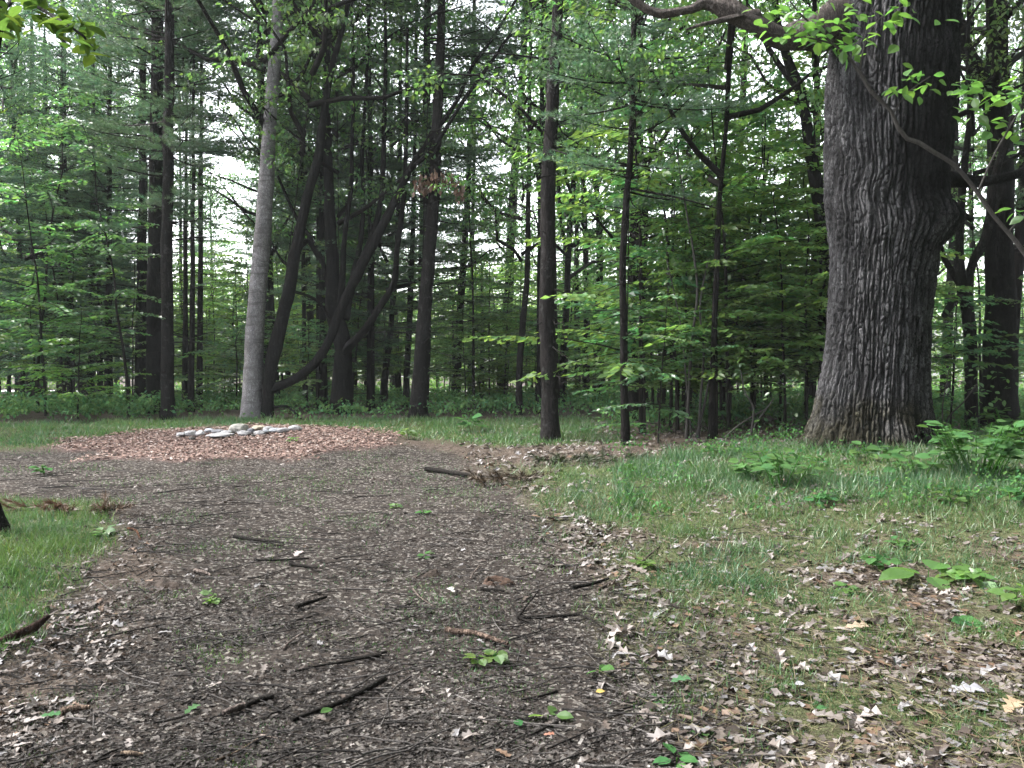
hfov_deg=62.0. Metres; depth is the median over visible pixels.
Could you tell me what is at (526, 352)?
leafy sapling
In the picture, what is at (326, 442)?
wood chips
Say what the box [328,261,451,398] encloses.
leafy sapling
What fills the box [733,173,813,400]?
leafy sapling
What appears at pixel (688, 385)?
sapling clump
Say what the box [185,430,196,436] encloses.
fire ring stone
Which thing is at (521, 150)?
broadleaf tree
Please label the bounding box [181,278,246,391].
leafy sapling
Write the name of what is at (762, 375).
leafy sapling
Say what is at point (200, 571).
stick
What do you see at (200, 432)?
fire ring stone
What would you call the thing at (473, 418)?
seedling
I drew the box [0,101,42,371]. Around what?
pine tree
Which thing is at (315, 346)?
leafy sapling
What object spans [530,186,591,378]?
pine tree
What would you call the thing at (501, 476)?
fallen bough
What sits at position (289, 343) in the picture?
leafy sapling
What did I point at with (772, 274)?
leafy sapling
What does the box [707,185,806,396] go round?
leafy sapling
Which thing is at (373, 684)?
stick
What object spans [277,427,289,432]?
fire ring stone
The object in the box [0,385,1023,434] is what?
undergrowth
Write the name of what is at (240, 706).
stick
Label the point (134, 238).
broadleaf tree
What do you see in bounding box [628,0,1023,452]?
giant oak
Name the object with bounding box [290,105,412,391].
pine tree
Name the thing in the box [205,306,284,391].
leafy sapling
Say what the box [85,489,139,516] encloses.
fallen bough
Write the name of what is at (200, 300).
pine tree
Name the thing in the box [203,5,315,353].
pine tree
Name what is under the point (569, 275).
slender tree
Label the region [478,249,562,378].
leafy sapling
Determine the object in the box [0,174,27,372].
pine tree
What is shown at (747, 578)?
bank grass
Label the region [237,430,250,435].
fire ring stone
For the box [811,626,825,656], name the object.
stick
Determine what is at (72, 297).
leafy sapling
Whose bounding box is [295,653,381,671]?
stick
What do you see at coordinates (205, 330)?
leafy sapling
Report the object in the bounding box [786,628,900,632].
stick
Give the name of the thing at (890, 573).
seedling
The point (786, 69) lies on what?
curved tree
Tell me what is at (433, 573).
stump
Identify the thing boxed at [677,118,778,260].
broadleaf tree
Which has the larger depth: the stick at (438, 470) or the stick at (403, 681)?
the stick at (438, 470)
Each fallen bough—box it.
[0,495,77,513]
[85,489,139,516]
[461,463,553,487]
[528,447,648,464]
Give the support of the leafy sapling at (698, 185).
on the ground at (366, 501)
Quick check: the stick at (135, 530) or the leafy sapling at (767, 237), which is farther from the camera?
the leafy sapling at (767, 237)
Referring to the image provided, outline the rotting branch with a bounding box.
[444,626,508,644]
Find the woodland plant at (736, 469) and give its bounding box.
[727,458,775,478]
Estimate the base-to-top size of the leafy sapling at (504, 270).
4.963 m
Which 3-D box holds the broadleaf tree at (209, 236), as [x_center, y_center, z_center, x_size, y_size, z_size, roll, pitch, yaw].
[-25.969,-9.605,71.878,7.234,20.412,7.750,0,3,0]
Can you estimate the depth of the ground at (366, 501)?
5.53 m
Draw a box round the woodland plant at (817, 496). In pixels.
[802,490,836,505]
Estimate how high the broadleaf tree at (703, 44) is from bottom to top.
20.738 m
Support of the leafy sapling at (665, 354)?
on the ground at (366, 501)
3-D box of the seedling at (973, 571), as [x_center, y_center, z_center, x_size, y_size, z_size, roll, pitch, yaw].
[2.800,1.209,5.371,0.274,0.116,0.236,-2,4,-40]
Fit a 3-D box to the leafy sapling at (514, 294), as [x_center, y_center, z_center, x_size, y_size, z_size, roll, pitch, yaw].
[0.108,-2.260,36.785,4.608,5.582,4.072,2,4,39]
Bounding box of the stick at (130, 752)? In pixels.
[120,750,143,755]
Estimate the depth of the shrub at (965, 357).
12.27 m
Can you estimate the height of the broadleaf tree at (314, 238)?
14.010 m
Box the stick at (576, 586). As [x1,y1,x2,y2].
[570,577,608,589]
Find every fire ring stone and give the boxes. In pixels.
[176,432,185,436]
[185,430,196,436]
[195,430,204,436]
[204,428,213,432]
[206,432,234,436]
[211,429,222,432]
[229,423,248,433]
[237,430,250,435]
[246,428,254,432]
[252,425,265,430]
[253,430,265,435]
[263,426,273,429]
[269,428,278,432]
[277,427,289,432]
[288,425,301,430]
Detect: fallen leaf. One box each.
[41,711,60,716]
[185,704,199,713]
[321,707,332,712]
[514,720,522,725]
[671,674,690,681]
[816,705,826,709]
[845,621,867,627]
[948,681,984,692]
[1002,695,1023,713]
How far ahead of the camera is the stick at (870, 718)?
3.46 m
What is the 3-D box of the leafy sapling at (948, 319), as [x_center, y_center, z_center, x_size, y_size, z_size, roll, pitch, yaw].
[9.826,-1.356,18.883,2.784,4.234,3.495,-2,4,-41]
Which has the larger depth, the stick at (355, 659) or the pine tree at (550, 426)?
the pine tree at (550, 426)
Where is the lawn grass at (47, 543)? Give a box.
[0,489,141,659]
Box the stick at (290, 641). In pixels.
[282,632,304,649]
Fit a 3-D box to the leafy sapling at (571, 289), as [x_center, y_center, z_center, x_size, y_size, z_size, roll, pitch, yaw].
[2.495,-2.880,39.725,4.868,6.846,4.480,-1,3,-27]
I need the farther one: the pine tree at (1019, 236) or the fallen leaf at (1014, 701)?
the pine tree at (1019, 236)
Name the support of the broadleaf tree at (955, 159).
on the ground at (366, 501)
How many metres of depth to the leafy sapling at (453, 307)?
28.31 m
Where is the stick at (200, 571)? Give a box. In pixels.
[193,568,211,575]
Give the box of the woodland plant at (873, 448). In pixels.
[848,441,909,462]
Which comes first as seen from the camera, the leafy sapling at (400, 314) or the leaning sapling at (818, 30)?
the leaning sapling at (818, 30)
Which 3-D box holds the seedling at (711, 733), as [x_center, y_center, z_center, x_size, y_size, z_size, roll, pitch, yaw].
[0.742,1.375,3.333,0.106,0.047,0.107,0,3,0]
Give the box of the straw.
[503,461,1023,767]
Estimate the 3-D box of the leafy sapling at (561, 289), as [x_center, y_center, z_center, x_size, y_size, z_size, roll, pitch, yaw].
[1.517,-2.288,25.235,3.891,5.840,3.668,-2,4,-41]
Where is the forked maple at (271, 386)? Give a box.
[205,0,568,418]
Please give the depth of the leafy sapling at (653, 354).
19.25 m
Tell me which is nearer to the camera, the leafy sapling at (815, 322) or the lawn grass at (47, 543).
the lawn grass at (47, 543)
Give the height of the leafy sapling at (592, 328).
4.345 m
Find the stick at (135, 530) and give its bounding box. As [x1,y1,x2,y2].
[127,527,140,537]
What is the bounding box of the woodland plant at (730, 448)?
[700,443,746,454]
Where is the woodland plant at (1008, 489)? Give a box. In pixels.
[994,486,1023,502]
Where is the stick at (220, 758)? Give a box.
[215,737,260,761]
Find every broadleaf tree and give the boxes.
[0,0,138,399]
[0,34,127,323]
[25,53,174,394]
[39,43,227,320]
[164,0,360,405]
[173,155,244,297]
[173,156,250,386]
[188,0,373,361]
[220,1,379,320]
[222,0,409,366]
[344,42,457,388]
[436,220,503,383]
[443,0,629,404]
[475,77,629,397]
[490,59,614,321]
[494,4,669,399]
[556,21,680,389]
[563,0,765,409]
[571,215,627,274]
[579,0,790,400]
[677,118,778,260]
[692,0,827,399]
[732,85,823,387]
[749,0,1023,429]
[766,173,809,387]
[775,0,984,261]
[937,0,1019,278]
[937,269,945,282]
[939,0,1023,402]
[944,38,1020,273]
[959,0,1022,380]
[959,4,1023,270]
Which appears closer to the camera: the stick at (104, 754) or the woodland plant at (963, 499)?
the stick at (104, 754)
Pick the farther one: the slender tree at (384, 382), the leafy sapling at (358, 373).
the leafy sapling at (358, 373)
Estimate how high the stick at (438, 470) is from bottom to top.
0.063 m
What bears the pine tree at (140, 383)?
on the ground at (366, 501)
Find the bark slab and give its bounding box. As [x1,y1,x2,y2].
[0,614,50,643]
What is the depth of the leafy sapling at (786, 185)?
15.80 m
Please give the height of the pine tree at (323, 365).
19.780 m
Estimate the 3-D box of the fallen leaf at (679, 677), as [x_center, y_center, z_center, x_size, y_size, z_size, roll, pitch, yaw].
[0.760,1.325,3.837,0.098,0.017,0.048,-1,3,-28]
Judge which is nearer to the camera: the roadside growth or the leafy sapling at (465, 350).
the leafy sapling at (465, 350)
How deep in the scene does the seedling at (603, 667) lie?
3.95 m
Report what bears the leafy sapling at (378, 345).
on the ground at (366, 501)
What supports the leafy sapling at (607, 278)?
on the ground at (366, 501)
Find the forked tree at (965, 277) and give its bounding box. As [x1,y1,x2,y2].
[819,0,1023,429]
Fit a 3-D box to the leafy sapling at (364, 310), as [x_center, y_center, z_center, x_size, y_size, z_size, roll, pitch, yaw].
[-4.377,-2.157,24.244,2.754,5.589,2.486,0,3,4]
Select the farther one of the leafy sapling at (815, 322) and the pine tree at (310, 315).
the pine tree at (310, 315)
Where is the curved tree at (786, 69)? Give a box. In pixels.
[601,0,1022,271]
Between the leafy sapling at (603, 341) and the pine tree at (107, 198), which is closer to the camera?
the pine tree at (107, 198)
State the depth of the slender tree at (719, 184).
12.59 m
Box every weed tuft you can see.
[29,464,51,473]
[397,428,417,438]
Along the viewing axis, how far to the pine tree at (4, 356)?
30.33 m
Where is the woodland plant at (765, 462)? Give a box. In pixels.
[742,447,823,489]
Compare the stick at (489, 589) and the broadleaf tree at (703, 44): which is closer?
the stick at (489, 589)
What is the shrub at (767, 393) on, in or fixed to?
on the ground at (366, 501)
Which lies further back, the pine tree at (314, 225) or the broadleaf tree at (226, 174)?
the broadleaf tree at (226, 174)
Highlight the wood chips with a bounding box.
[42,422,409,461]
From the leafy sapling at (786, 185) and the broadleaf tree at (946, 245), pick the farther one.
the broadleaf tree at (946, 245)
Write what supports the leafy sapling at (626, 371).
on the ground at (366, 501)
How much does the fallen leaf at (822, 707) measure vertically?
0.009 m
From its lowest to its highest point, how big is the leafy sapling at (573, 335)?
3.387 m
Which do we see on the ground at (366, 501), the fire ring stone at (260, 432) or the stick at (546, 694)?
the stick at (546, 694)
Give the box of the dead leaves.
[0,418,1023,767]
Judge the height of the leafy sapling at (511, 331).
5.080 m
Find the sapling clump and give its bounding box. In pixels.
[608,147,792,438]
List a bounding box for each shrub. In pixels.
[722,348,809,439]
[932,295,1022,430]
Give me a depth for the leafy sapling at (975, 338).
13.90 m
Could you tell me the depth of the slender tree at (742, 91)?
26.95 m
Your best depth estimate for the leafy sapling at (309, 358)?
20.50 m
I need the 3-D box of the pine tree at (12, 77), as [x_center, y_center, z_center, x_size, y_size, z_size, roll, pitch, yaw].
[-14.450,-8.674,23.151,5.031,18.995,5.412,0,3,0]
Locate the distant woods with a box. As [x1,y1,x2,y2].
[0,252,1023,388]
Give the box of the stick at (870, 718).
[837,711,900,745]
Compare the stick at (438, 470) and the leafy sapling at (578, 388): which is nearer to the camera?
the stick at (438, 470)
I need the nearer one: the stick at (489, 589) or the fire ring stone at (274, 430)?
the stick at (489, 589)
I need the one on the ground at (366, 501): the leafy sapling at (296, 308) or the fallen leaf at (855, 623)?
the leafy sapling at (296, 308)
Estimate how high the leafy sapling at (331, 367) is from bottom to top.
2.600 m
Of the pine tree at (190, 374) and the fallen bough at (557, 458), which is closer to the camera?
the fallen bough at (557, 458)
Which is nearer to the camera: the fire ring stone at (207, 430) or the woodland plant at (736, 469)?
the woodland plant at (736, 469)
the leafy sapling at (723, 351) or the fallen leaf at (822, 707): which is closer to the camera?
the fallen leaf at (822, 707)
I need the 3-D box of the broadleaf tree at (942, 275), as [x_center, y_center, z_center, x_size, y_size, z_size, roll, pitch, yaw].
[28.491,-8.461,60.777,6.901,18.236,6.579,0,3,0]
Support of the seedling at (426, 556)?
on the ground at (366, 501)
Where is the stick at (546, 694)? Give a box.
[521,690,557,700]
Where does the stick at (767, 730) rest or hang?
on the ground at (366, 501)
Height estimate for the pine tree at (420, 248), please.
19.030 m
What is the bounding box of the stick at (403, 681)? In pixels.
[387,675,411,719]
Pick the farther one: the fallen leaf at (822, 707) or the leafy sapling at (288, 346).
the leafy sapling at (288, 346)
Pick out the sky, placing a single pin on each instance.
(232, 163)
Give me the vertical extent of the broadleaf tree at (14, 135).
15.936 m
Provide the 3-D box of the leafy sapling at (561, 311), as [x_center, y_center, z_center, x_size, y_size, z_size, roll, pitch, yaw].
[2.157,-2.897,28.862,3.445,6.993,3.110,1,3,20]
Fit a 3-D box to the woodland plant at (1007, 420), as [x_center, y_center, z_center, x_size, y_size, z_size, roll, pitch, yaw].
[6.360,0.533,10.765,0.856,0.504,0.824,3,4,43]
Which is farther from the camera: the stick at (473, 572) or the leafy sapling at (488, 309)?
the leafy sapling at (488, 309)
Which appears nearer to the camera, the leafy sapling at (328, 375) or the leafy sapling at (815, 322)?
the leafy sapling at (815, 322)
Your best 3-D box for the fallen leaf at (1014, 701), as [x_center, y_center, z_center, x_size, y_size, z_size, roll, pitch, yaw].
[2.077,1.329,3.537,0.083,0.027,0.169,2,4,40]
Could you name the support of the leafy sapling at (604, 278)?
on the ground at (366, 501)
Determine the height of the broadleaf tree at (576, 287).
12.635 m
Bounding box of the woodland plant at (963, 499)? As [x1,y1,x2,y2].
[931,486,982,502]
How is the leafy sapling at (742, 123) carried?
on the ground at (366, 501)
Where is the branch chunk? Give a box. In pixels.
[60,704,90,715]
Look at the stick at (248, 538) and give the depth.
6.57 m
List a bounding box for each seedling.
[90,524,117,535]
[200,589,221,603]
[388,503,402,508]
[415,510,431,512]
[417,551,431,558]
[455,413,487,430]
[462,649,509,665]
[529,705,573,719]
[587,664,613,676]
[628,557,655,568]
[651,694,665,703]
[652,743,697,767]
[689,726,715,737]
[833,581,859,593]
[859,553,901,571]
[878,559,950,591]
[884,536,922,549]
[935,567,977,581]
[946,562,998,591]
[951,615,984,631]
[987,583,1023,605]
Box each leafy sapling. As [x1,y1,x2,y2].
[0,86,131,412]
[0,126,151,415]
[0,175,134,397]
[0,218,65,380]
[0,292,110,406]
[0,298,58,404]
[0,308,154,418]
[3,209,129,399]
[3,275,113,392]
[28,296,113,393]
[39,116,188,418]
[42,362,112,391]
[49,246,206,401]
[131,278,223,374]
[134,231,243,382]
[144,331,240,397]
[173,221,245,383]
[173,247,226,376]
[173,262,246,393]
[173,267,222,377]
[173,277,212,368]
[174,242,243,372]
[174,271,239,391]
[174,275,217,386]
[174,282,285,409]
[175,240,242,385]
[175,328,242,400]
[177,221,282,396]
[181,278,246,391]
[188,214,305,381]
[203,217,315,390]
[203,276,248,387]
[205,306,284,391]
[209,335,264,396]
[212,262,292,378]
[218,327,291,392]
[264,241,381,409]
[273,264,315,387]
[275,301,301,377]
[277,318,335,411]
[278,331,332,403]
[279,191,353,359]
[279,286,306,390]
[281,319,382,404]
[282,213,398,364]
[286,298,408,402]
[287,273,366,399]
[292,351,378,394]
[306,212,439,384]
[310,217,397,365]
[315,195,437,410]
[322,214,402,402]
[327,278,412,374]
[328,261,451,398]
[331,302,410,386]
[360,262,441,390]
[364,251,445,390]
[378,124,557,409]
[381,275,475,396]
[405,234,505,379]
[412,295,492,380]
[412,300,465,386]
[413,248,502,392]
[413,275,491,390]
[428,275,507,408]
[432,265,498,369]
[433,290,514,382]
[437,344,513,392]
[438,208,536,396]
[440,232,568,403]
[447,263,535,385]
[449,269,536,394]
[462,0,778,433]
[462,363,511,396]
[464,243,536,385]
[464,261,534,385]
[477,345,534,400]
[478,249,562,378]
[488,270,569,366]
[491,203,606,381]
[492,257,569,390]
[493,332,576,387]
[500,308,577,400]
[501,306,536,379]
[503,264,573,386]
[510,271,571,359]
[513,275,582,372]
[514,288,572,369]
[530,197,613,399]
[554,223,751,434]
[556,283,618,405]
[557,91,804,411]
[557,254,594,367]
[557,254,613,374]
[558,201,656,398]
[558,220,629,364]
[558,228,649,386]
[558,235,611,359]
[560,22,752,433]
[560,50,787,427]
[561,35,828,431]
[561,341,618,405]
[564,63,756,423]
[568,325,609,391]
[569,298,619,385]
[570,84,679,406]
[570,256,682,386]
[572,269,697,412]
[572,287,649,388]
[580,169,687,407]
[580,284,742,442]
[582,176,744,409]
[590,163,749,383]
[595,132,791,421]
[600,158,775,429]
[600,276,706,387]
[604,124,811,425]
[616,111,816,419]
[619,185,823,435]
[642,50,823,418]
[648,76,822,424]
[649,100,754,398]
[662,68,824,409]
[675,87,810,419]
[677,131,811,396]
[680,89,1023,380]
[682,231,799,407]
[689,63,979,377]
[696,161,828,430]
[698,123,958,420]
[698,142,935,426]
[702,96,823,420]
[704,279,804,411]
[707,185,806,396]
[708,175,803,414]
[717,187,940,393]
[723,138,805,405]
[730,129,937,381]
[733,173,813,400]
[736,137,947,387]
[738,177,810,402]
[760,210,822,396]
[931,135,1023,406]
[931,230,1023,413]
[931,274,1023,426]
[931,311,983,391]
[937,136,1023,342]
[977,299,1023,356]
[981,330,1023,397]
[989,275,1023,371]
[1019,325,1023,361]
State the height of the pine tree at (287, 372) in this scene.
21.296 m
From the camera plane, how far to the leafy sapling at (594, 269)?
19.19 m
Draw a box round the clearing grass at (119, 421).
[0,412,630,452]
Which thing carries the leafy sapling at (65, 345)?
on the ground at (366, 501)
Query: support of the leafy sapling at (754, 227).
on the ground at (366, 501)
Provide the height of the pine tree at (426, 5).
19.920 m
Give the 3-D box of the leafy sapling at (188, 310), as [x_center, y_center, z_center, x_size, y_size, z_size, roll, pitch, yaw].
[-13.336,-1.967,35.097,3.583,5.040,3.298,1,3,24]
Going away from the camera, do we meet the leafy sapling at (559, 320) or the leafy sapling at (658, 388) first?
the leafy sapling at (658, 388)
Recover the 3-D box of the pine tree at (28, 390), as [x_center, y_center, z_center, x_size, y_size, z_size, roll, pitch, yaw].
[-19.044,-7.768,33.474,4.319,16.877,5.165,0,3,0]
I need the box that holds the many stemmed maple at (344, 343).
[221,0,509,414]
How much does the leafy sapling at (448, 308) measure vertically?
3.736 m
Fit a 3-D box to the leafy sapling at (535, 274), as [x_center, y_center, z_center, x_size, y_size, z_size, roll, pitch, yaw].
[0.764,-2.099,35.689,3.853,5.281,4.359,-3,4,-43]
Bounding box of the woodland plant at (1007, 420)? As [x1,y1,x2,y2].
[980,406,1023,438]
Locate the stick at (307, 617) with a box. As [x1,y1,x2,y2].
[271,615,312,626]
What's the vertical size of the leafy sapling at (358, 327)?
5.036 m
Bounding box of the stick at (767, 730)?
[742,723,788,731]
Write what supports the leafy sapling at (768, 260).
on the ground at (366, 501)
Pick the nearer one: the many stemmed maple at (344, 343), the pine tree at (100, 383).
the many stemmed maple at (344, 343)
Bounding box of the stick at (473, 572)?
[469,565,479,579]
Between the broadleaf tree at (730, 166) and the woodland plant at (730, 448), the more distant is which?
the broadleaf tree at (730, 166)
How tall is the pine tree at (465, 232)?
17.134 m
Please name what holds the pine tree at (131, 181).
on the ground at (366, 501)
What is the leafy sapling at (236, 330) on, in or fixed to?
on the ground at (366, 501)
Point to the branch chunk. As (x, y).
(67, 709)
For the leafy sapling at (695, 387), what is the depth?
16.10 m
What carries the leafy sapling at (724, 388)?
on the ground at (366, 501)
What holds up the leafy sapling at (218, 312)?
on the ground at (366, 501)
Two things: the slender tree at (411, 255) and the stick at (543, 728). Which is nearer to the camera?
the stick at (543, 728)
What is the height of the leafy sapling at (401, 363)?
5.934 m
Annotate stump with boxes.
[413,569,442,578]
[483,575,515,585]
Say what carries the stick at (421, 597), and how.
on the ground at (366, 501)
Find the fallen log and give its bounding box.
[634,421,683,433]
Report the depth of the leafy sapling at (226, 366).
25.91 m
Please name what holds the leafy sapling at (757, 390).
on the ground at (366, 501)
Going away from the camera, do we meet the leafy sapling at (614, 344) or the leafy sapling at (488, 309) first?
the leafy sapling at (614, 344)
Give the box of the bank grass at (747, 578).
[483,418,1023,767]
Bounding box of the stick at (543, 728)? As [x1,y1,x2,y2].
[525,719,562,737]
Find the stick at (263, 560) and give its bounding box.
[254,557,308,561]
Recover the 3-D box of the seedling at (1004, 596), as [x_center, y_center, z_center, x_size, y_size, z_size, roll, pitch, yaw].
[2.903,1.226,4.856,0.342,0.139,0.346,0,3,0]
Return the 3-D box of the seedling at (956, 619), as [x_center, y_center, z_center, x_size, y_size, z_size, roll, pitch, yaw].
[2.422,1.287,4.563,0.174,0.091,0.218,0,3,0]
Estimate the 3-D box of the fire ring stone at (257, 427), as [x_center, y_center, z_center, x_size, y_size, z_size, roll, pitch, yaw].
[-4.351,0.761,14.651,0.233,0.103,0.162,-1,3,-27]
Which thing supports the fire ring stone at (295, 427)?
on the wood chips
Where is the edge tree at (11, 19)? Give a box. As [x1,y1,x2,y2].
[0,0,110,533]
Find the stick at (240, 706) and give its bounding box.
[220,693,273,714]
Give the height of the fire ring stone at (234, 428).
0.202 m
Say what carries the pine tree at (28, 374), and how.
on the ground at (366, 501)
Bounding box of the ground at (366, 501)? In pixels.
[0,377,1023,767]
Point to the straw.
(899, 715)
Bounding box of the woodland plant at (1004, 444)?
[917,419,1023,478]
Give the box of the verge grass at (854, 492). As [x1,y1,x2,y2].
[604,424,1023,514]
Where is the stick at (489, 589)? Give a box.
[480,587,504,591]
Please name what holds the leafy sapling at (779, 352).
on the ground at (366, 501)
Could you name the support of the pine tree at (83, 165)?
on the ground at (366, 501)
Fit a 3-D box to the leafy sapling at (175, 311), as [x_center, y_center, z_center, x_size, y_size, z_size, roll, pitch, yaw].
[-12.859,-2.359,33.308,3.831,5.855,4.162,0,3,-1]
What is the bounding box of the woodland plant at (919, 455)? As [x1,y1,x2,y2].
[877,452,965,475]
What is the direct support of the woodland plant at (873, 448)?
on the ground at (366, 501)
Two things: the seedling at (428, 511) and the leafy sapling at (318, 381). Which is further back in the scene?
the leafy sapling at (318, 381)
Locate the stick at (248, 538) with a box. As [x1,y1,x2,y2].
[232,535,283,542]
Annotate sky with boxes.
[0,0,1023,376]
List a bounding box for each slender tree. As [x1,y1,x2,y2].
[0,26,148,394]
[90,0,269,408]
[204,0,398,407]
[262,0,536,408]
[339,0,480,406]
[418,0,626,414]
[438,16,521,393]
[444,2,757,405]
[447,0,630,413]
[497,0,672,401]
[504,0,752,320]
[547,0,828,439]
[661,0,826,399]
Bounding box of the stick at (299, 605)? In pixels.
[294,595,327,608]
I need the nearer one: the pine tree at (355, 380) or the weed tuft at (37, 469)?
the weed tuft at (37, 469)
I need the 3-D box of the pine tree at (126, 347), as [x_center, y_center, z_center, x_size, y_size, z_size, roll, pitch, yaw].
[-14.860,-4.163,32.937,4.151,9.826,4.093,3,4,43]
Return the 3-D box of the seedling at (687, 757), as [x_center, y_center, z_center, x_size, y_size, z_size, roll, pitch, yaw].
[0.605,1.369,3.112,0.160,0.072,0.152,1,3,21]
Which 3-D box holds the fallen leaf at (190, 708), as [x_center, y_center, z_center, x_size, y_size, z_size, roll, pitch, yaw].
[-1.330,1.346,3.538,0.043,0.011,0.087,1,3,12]
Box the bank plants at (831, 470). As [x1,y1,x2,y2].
[604,416,1023,523]
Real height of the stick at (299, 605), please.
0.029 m
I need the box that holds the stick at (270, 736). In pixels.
[260,734,281,739]
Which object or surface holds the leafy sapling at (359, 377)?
on the ground at (366, 501)
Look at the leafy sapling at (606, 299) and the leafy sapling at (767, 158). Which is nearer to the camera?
the leafy sapling at (767, 158)
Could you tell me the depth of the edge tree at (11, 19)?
3.96 m
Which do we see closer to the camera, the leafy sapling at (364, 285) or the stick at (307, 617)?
the stick at (307, 617)
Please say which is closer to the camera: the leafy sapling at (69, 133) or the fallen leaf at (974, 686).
the fallen leaf at (974, 686)
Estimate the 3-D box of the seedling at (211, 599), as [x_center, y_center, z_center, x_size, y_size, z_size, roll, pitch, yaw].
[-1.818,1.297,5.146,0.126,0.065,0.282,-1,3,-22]
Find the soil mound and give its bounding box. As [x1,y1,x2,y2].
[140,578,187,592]
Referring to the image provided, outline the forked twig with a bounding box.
[509,592,601,627]
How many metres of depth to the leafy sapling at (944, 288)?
13.50 m
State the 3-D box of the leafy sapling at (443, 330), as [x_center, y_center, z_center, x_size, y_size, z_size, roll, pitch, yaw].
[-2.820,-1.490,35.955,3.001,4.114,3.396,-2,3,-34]
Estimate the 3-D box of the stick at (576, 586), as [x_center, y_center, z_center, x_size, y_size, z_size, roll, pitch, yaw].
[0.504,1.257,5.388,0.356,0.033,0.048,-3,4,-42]
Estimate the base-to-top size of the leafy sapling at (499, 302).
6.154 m
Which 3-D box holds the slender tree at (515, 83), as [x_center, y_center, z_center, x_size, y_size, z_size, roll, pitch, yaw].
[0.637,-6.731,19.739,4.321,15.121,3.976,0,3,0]
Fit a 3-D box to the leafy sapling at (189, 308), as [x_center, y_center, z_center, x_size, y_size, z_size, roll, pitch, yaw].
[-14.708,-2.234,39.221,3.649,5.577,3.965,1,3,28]
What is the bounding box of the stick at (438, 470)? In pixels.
[424,466,489,477]
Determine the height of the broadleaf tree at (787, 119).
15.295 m
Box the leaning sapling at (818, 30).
[734,0,1023,255]
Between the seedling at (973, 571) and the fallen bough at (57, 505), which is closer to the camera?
the seedling at (973, 571)
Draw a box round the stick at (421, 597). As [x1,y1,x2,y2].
[412,588,432,605]
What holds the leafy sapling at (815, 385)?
on the ground at (366, 501)
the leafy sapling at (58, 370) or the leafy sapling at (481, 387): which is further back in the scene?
the leafy sapling at (481, 387)
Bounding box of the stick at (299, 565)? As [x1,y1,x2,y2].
[289,562,317,568]
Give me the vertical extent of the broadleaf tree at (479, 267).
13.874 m
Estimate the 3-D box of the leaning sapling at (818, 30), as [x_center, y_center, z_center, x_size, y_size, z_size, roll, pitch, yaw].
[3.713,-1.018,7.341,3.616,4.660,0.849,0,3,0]
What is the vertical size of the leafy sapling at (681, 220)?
6.510 m
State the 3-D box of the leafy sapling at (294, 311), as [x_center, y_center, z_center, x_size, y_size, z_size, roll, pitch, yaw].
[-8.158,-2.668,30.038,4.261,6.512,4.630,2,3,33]
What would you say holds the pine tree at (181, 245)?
on the ground at (366, 501)
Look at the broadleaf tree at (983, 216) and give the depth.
23.46 m
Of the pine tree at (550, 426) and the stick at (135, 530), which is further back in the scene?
the pine tree at (550, 426)
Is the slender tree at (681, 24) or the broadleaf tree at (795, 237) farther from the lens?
the broadleaf tree at (795, 237)
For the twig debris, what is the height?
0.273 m
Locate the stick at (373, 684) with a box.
[290,675,386,721]
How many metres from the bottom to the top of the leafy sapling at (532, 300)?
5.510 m
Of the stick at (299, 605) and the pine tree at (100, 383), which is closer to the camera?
the stick at (299, 605)
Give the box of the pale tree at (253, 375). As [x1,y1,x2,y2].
[50,0,390,417]
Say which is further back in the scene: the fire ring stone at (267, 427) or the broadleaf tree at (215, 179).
the broadleaf tree at (215, 179)
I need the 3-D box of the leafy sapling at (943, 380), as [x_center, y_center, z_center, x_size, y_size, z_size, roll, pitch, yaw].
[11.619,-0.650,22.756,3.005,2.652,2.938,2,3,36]
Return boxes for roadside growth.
[75,378,1023,394]
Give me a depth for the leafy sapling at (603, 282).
35.18 m
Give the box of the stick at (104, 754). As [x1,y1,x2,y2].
[95,748,118,762]
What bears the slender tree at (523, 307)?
on the ground at (366, 501)
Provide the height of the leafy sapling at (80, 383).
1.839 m
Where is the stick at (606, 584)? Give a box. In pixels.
[596,547,659,590]
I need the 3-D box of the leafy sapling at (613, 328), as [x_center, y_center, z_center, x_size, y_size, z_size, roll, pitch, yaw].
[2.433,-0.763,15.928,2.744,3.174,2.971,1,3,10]
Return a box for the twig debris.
[0,444,884,767]
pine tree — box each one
[0,0,84,332]
[0,2,56,395]
[0,42,141,394]
[0,50,62,373]
[0,52,82,394]
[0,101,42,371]
[0,130,88,398]
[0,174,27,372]
[1,0,133,395]
[2,2,80,396]
[11,40,147,398]
[13,0,180,395]
[30,142,135,395]
[37,3,130,392]
[40,0,259,413]
[48,3,130,382]
[48,12,147,393]
[54,0,231,400]
[59,0,273,419]
[72,1,148,392]
[77,8,148,393]
[78,154,188,392]
[95,0,263,411]
[102,0,299,407]
[132,18,227,386]
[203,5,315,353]
[218,3,315,376]
[224,0,374,391]
[228,0,389,407]
[238,0,408,409]
[238,19,331,374]
[273,15,375,379]
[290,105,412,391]
[304,0,431,410]
[337,0,526,405]
[345,71,407,377]
[357,3,444,393]
[365,0,529,417]
[383,0,484,374]
[384,0,532,397]
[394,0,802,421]
[440,0,580,396]
[448,246,515,399]
[473,0,621,441]
[510,0,771,445]
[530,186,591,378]
[676,29,768,386]
[953,0,1023,375]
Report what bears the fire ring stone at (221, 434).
on the ground at (366, 501)
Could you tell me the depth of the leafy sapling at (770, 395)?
25.55 m
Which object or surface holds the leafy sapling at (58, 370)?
on the ground at (366, 501)
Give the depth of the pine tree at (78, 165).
44.35 m
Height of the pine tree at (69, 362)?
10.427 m
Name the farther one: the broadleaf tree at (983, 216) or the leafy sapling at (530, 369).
the leafy sapling at (530, 369)

